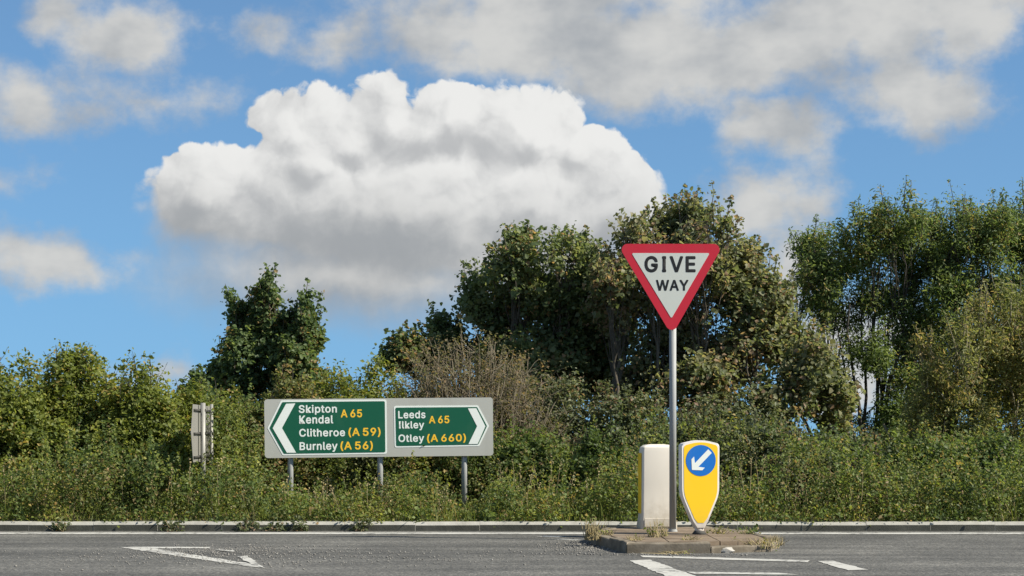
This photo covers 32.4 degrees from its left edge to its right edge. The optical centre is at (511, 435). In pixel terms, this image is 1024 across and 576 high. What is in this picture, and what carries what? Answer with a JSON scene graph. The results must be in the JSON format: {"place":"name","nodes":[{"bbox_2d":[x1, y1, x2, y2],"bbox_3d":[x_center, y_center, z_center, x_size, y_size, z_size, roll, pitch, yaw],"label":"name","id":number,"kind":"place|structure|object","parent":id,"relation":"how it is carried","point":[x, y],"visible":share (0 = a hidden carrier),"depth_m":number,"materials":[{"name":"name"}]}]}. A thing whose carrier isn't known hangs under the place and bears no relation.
{"place":"outdoors","nodes":[
{"label":"outdoors","id":0,"kind":"place"},
{"bbox_2d":[0,531,1023,575],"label":"road","id":1,"kind":"structure","parent":0,"point":[938,554],"depth_m":19.72,"materials":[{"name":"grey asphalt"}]},
{"bbox_2d":[44,518,71,531],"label":"weed","id":2,"kind":"object","parent":1,"relation":"on","point":[58,527],"visible":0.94,"depth_m":24.90,"materials":[{"name":"green plant"}]},
{"bbox_2d":[156,519,185,531],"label":"weed","id":3,"kind":"object","parent":1,"relation":"on","point":[171,528],"visible":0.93,"depth_m":24.90,"materials":[{"name":"green plant"}]},
{"bbox_2d":[124,547,263,567],"bbox_3d":[-3.275,1.343,19.869,0.968,0.004,4.080,0,0,-33],"label":"give way triangle","id":4,"kind":"object","parent":1,"relation":"on","point":[252,562],"visible":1,"depth_m":19.64,"materials":[{"name":"paint"}]},
{"bbox_2d":[234,515,272,531],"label":"weed","id":5,"kind":"object","parent":1,"relation":"on","point":[254,523],"visible":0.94,"depth_m":24.88,"materials":[{"name":"green plant"}]},
{"bbox_2d":[262,522,290,531],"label":"weed","id":6,"kind":"object","parent":1,"relation":"on","point":[278,527],"visible":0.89,"depth_m":24.91,"materials":[{"name":"green plant"}]},
{"bbox_2d":[0,532,584,533],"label":"edge line","id":7,"kind":"object","parent":1,"relation":"on","point":[292,532],"visible":0.94,"depth_m":24.53,"materials":[{"name":"paint"}]},
{"bbox_2d":[285,514,308,531],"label":"weed","id":8,"kind":"object","parent":1,"relation":"on","point":[301,525],"visible":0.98,"depth_m":24.91,"materials":[{"name":"green plant"}]},
{"bbox_2d":[349,514,373,531],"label":"weed","id":9,"kind":"object","parent":1,"relation":"on","point":[358,528],"visible":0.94,"depth_m":24.90,"materials":[{"name":"green plant"}]},
{"bbox_2d":[0,521,1023,530],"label":"kerb","id":10,"kind":"structure","parent":1,"relation":"on","point":[541,526],"depth_m":25.00,"materials":[{"name":"concrete"}]},
{"bbox_2d":[536,536,565,536],"bbox_3d":[0.531,1.345,23.566,0.339,0.001,0.251,0,0,34],"label":"dash line","id":11,"kind":"object","parent":1,"relation":"on","point":[550,536],"visible":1,"depth_m":23.55,"materials":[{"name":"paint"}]},
{"bbox_2d":[630,560,694,575],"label":"hatch line","id":12,"kind":"object","parent":1,"relation":"on","point":[664,569],"visible":1,"depth_m":17.87,"materials":[{"name":"paint"}]},
{"bbox_2d":[652,549,694,554],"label":"weed","id":13,"kind":"object","parent":1,"relation":"on","point":[672,552],"visible":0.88,"depth_m":20.12,"materials":[{"name":"yellow plant"}]},
{"bbox_2d":[589,526,777,552],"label":"traffic island","id":14,"kind":"structure","parent":1,"relation":"on","point":[617,540],"depth_m":20.65,"materials":[{"name":"concrete"}]},
{"bbox_2d":[580,518,607,539],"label":"weed","id":15,"kind":"object","parent":14,"relation":"on","point":[591,533],"visible":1,"depth_m":21.47,"materials":[{"name":"yellow plant"}]},
{"bbox_2d":[601,528,615,534],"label":"weed","id":16,"kind":"object","parent":14,"relation":"on","point":[609,533],"visible":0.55,"depth_m":21.79,"materials":[{"name":"yellow plant"}]},
{"bbox_2d":[626,533,644,540],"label":"weed","id":17,"kind":"object","parent":14,"relation":"on","point":[639,538],"visible":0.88,"depth_m":20.68,"materials":[{"name":"yellow plant"}]},
{"bbox_2d":[643,518,664,537],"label":"weed","id":18,"kind":"object","parent":14,"relation":"on","point":[652,533],"visible":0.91,"depth_m":21.33,"materials":[{"name":"yellow plant"}]},
{"bbox_2d":[637,444,676,528],"bbox_3d":[1.921,0.666,23.332,0.490,1.115,0.354,0,0,-6],"label":"keep left bollard","id":19,"kind":"object","parent":14,"relation":"on","point":[653,482],"visible":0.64,"depth_m":23.19,"materials":[{"name":"beige plastic"}]},
{"bbox_2d":[656,521,668,536],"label":"weed","id":20,"kind":"object","parent":14,"relation":"on","point":[664,533],"visible":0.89,"depth_m":21.50,"materials":[{"name":"yellow plant"}]},
{"bbox_2d":[622,244,719,531],"bbox_3d":[2.026,-0.616,22.550,1.252,3.679,0.132,0,0,0],"label":"give way sign","id":21,"kind":"object","parent":14,"relation":"on","point":[670,277],"visible":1,"depth_m":22.49,"materials":[{"name":"metal"}]},
{"bbox_2d":[681,534,701,539],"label":"weed","id":22,"kind":"object","parent":14,"relation":"on","point":[682,538],"visible":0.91,"depth_m":20.76,"materials":[{"name":"yellow plant"}]},
{"bbox_2d":[679,440,718,534],"bbox_3d":[2.330,0.638,21.910,0.484,1.171,0.190,0,0,-11],"label":"keep left bollard","id":23,"kind":"object","parent":14,"relation":"on","point":[698,476],"visible":1,"depth_m":21.84,"materials":[{"name":"yellow plastic"}]},
{"bbox_2d":[706,526,733,533],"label":"weed","id":24,"kind":"object","parent":14,"relation":"on","point":[719,531],"visible":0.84,"depth_m":22.03,"materials":[{"name":"yellow plant"}]},
{"bbox_2d":[734,523,760,533],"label":"weed","id":25,"kind":"object","parent":14,"relation":"on","point":[751,531],"visible":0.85,"depth_m":22.02,"materials":[{"name":"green plant"}]},
{"bbox_2d":[728,535,782,550],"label":"weed","id":26,"kind":"object","parent":14,"relation":"on","point":[766,543],"visible":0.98,"depth_m":20.52,"materials":[{"name":"yellow plant"}]},
{"bbox_2d":[641,555,808,561],"bbox_3d":[2.304,1.345,19.316,1.993,0.001,0.312,0,0,24],"label":"border line","id":27,"kind":"object","parent":1,"relation":"on","point":[727,558],"visible":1,"depth_m":19.32,"materials":[{"name":"paint"}]},
{"bbox_2d":[721,547,734,552],"bbox_3d":[2.461,1.313,20.362,0.243,0.075,0.151,0,0,0],"label":"rubble chunk","id":28,"kind":"object","parent":1,"relation":"on","point":[727,550],"visible":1,"depth_m":20.30,"materials":[{"name":"white stone"}]},
{"bbox_2d":[689,572,796,574],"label":"border line","id":29,"kind":"object","parent":1,"relation":"on","point":[736,573],"visible":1,"depth_m":17.22,"materials":[{"name":"paint"}]},
{"bbox_2d":[764,535,788,545],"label":"weed","id":30,"kind":"object","parent":1,"relation":"on","point":[782,543],"visible":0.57,"depth_m":21.19,"materials":[{"name":"yellow plant"}]},
{"bbox_2d":[819,561,866,569],"bbox_3d":[3.423,1.345,18.308,0.234,0.001,1.319,0,0,-5],"label":"dash line","id":31,"kind":"object","parent":1,"relation":"on","point":[841,565],"visible":1,"depth_m":18.28,"materials":[{"name":"paint"}]},
{"bbox_2d":[759,532,1023,533],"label":"edge line","id":32,"kind":"object","parent":1,"relation":"on","point":[882,533],"visible":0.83,"depth_m":24.28,"materials":[{"name":"paint"}]},
{"bbox_2d":[0,0,1023,435],"label":"sky","id":33,"kind":"structure","parent":0,"point":[154,154],"materials":[{"name":"blue"}]},
{"bbox_2d":[0,495,1023,521],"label":"verge","id":34,"kind":"structure","parent":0,"point":[251,516],"depth_m":26.25,"materials":[{"name":"green plant"}]},
{"bbox_2d":[0,346,71,513],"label":"hedge bush","id":35,"kind":"object","parent":34,"relation":"on","point":[16,406],"visible":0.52,"depth_m":27.52,"materials":[{"name":"green plant"}]},
{"bbox_2d":[13,338,123,513],"bbox_3d":[-7.107,-0.058,28.723,2.179,3.018,2.620,0,0,0],"label":"hedge bush","id":36,"kind":"object","parent":34,"relation":"on","point":[71,398],"visible":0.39,"depth_m":28.01,"materials":[{"name":"green plant"}]},
{"bbox_2d":[78,347,207,514],"bbox_3d":[-5.930,0.030,28.332,2.278,2.893,2.442,0,0,0],"label":"hedge bush","id":37,"kind":"object","parent":34,"relation":"on","point":[146,401],"visible":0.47,"depth_m":27.77,"materials":[{"name":"green plant"}]},
{"bbox_2d":[174,363,224,407],"bbox_3d":[-5.786,-0.008,32.042,1.237,2.660,1.109,0,0,-26],"label":"sapling","id":38,"kind":"object","parent":34,"relation":"on","point":[196,374],"visible":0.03,"depth_m":32.03,"materials":[{"name":"green plant"}]},
{"bbox_2d":[191,403,213,517],"bbox_3d":[-4.700,0.425,26.930,0.118,1.850,2.300,0,0,-3],"label":"direction sign","id":39,"kind":"object","parent":34,"relation":"on","point":[200,436],"visible":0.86,"depth_m":26.56,"materials":[{"name":"metal"}]},
{"bbox_2d":[160,370,252,511],"bbox_3d":[-5.027,0.177,29.399,2.104,2.529,2.452,0,0,0],"label":"hedge bush","id":40,"kind":"object","parent":34,"relation":"on","point":[195,397],"visible":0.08,"depth_m":28.89,"materials":[{"name":"green plant"}]},
{"bbox_2d":[203,262,329,412],"bbox_3d":[-4.553,-0.974,32.893,2.499,4.630,2.059,0,0,-29],"label":"maple tree","id":41,"kind":"object","parent":34,"relation":"on","point":[261,331],"visible":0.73,"depth_m":32.67,"materials":[{"name":"green plant"}]},
{"bbox_2d":[216,362,331,512],"bbox_3d":[-3.936,0.110,29.226,2.304,2.669,2.434,0,0,0],"label":"hedge bush","id":42,"kind":"object","parent":34,"relation":"on","point":[282,391],"visible":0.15,"depth_m":28.66,"materials":[{"name":"green plant"}]},
{"bbox_2d":[305,349,406,509],"bbox_3d":[-2.681,-0.020,29.759,2.420,2.891,2.447,0,0,0],"label":"hedge bush","id":43,"kind":"object","parent":34,"relation":"on","point":[343,387],"visible":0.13,"depth_m":29.57,"materials":[{"name":"green plant"}]},
{"bbox_2d":[264,397,492,514],"bbox_3d":[-2.034,0.377,27.032,3.508,1.946,0.143,0,0,-8],"label":"direction sign","id":44,"kind":"object","parent":34,"relation":"on","point":[379,428],"visible":1,"depth_m":26.97,"materials":[{"name":"metal"}]},
{"bbox_2d":[320,456,455,514],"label":"hedge bush","id":45,"kind":"object","parent":34,"relation":"on","point":[363,462],"visible":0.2,"depth_m":28.03,"materials":[{"name":"green plant"}]},
{"bbox_2d":[389,348,476,397],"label":"thicket bush","id":46,"kind":"object","parent":34,"relation":"on","point":[408,395],"visible":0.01,"depth_m":30.73,"materials":[{"name":"green plant"}]},
{"bbox_2d":[411,398,514,514],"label":"hedge bush","id":47,"kind":"object","parent":34,"relation":"on","point":[472,472],"visible":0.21,"depth_m":27.84,"materials":[{"name":"green plant"}]},
{"bbox_2d":[380,317,587,465],"bbox_3d":[-0.403,-0.351,29.573,3.672,3.224,2.900,0,0,0],"label":"twiggy shrub","id":48,"kind":"object","parent":34,"relation":"on","point":[506,404],"visible":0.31,"depth_m":29.31,"materials":[{"name":"brown plant"}]},
{"bbox_2d":[370,219,643,417],"bbox_3d":[0.029,-1.415,34.160,5.439,5.550,3.086,0,0,0],"label":"sycamore tree","id":49,"kind":"object","parent":34,"relation":"on","point":[532,295],"visible":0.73,"depth_m":33.70,"materials":[{"name":"green plant"}]},
{"bbox_2d":[0,452,1019,521],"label":"dry stalks","id":50,"kind":"object","parent":34,"relation":"on","point":[500,475],"visible":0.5,"depth_m":25.75,"materials":[{"name":"beige plant"}]},
{"bbox_2d":[0,377,1023,530],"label":"undergrowth","id":51,"kind":"object","parent":34,"relation":"on","point":[151,463],"visible":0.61,"depth_m":25.78,"materials":[{"name":"green plant"}]},
{"bbox_2d":[0,382,1023,527],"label":"nettles","id":52,"kind":"object","parent":34,"relation":"on","point":[395,478],"visible":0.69,"depth_m":25.87,"materials":[{"name":"green plant"}]},
{"bbox_2d":[477,414,573,513],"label":"bramble bush","id":53,"kind":"object","parent":34,"relation":"on","point":[517,453],"visible":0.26,"depth_m":27.90,"materials":[{"name":"green plant"}]},
{"bbox_2d":[494,358,592,455],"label":"thicket bush","id":54,"kind":"object","parent":34,"relation":"on","point":[567,395],"visible":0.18,"depth_m":30.93,"materials":[{"name":"green plant"}]},
{"bbox_2d":[527,421,637,516],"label":"bramble bush","id":55,"kind":"object","parent":34,"relation":"on","point":[588,456],"visible":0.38,"depth_m":27.43,"materials":[{"name":"green plant"}]},
{"bbox_2d":[572,377,668,455],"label":"thicket bush","id":56,"kind":"object","parent":34,"relation":"on","point":[602,411],"visible":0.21,"depth_m":30.94,"materials":[{"name":"green plant"}]},
{"bbox_2d":[618,408,749,512],"bbox_3d":[2.636,0.551,28.227,2.420,2.008,2.243,0,0,0],"label":"bramble bush","id":57,"kind":"object","parent":34,"relation":"on","point":[679,433],"visible":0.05,"depth_m":28.10,"materials":[{"name":"green plant"}]},
{"bbox_2d":[575,180,865,446],"bbox_3d":[3.923,-1.776,33.038,5.538,6.274,3.125,0,0,0],"label":"chestnut tree","id":58,"kind":"object","parent":34,"relation":"on","point":[751,295],"visible":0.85,"depth_m":32.67,"materials":[{"name":"green plant"}]},
{"bbox_2d":[663,378,796,442],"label":"thicket bush","id":59,"kind":"object","parent":34,"relation":"on","point":[703,406],"visible":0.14,"depth_m":31.15,"materials":[{"name":"green plant"}]},
{"bbox_2d":[705,408,823,515],"bbox_3d":[3.899,0.502,28.133,2.218,1.921,2.259,0,0,0],"label":"bramble bush","id":60,"kind":"object","parent":34,"relation":"on","point":[755,452],"visible":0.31,"depth_m":27.61,"materials":[{"name":"green plant"}]},
{"bbox_2d":[783,418,904,514],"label":"bramble bush","id":61,"kind":"object","parent":34,"relation":"on","point":[862,449],"visible":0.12,"depth_m":27.50,"materials":[{"name":"green plant"}]},
{"bbox_2d":[782,175,969,449],"bbox_3d":[7.369,-1.866,35.336,3.792,6.406,3.175,0,0,17],"label":"ash tree","id":62,"kind":"object","parent":34,"relation":"on","point":[820,274],"visible":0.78,"depth_m":34.88,"materials":[{"name":"green plant"}]},
{"bbox_2d":[862,417,976,515],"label":"bramble bush","id":63,"kind":"object","parent":34,"relation":"on","point":[939,450],"visible":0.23,"depth_m":27.40,"materials":[{"name":"green plant"}]},
{"bbox_2d":[828,269,1023,451],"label":"willow shrub","id":64,"kind":"object","parent":34,"relation":"on","point":[999,351],"visible":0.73,"depth_m":30.55,"materials":[{"name":"green plant"}]},
{"bbox_2d":[919,178,1023,425],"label":"ash tree","id":65,"kind":"object","parent":34,"relation":"on","point":[987,237],"visible":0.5,"depth_m":34.94,"materials":[{"name":"green plant"}]},
{"bbox_2d":[941,419,1023,516],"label":"bramble bush","id":66,"kind":"object","parent":34,"relation":"on","point":[1003,440],"visible":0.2,"depth_m":27.32,"materials":[{"name":"green plant"}]}
]}

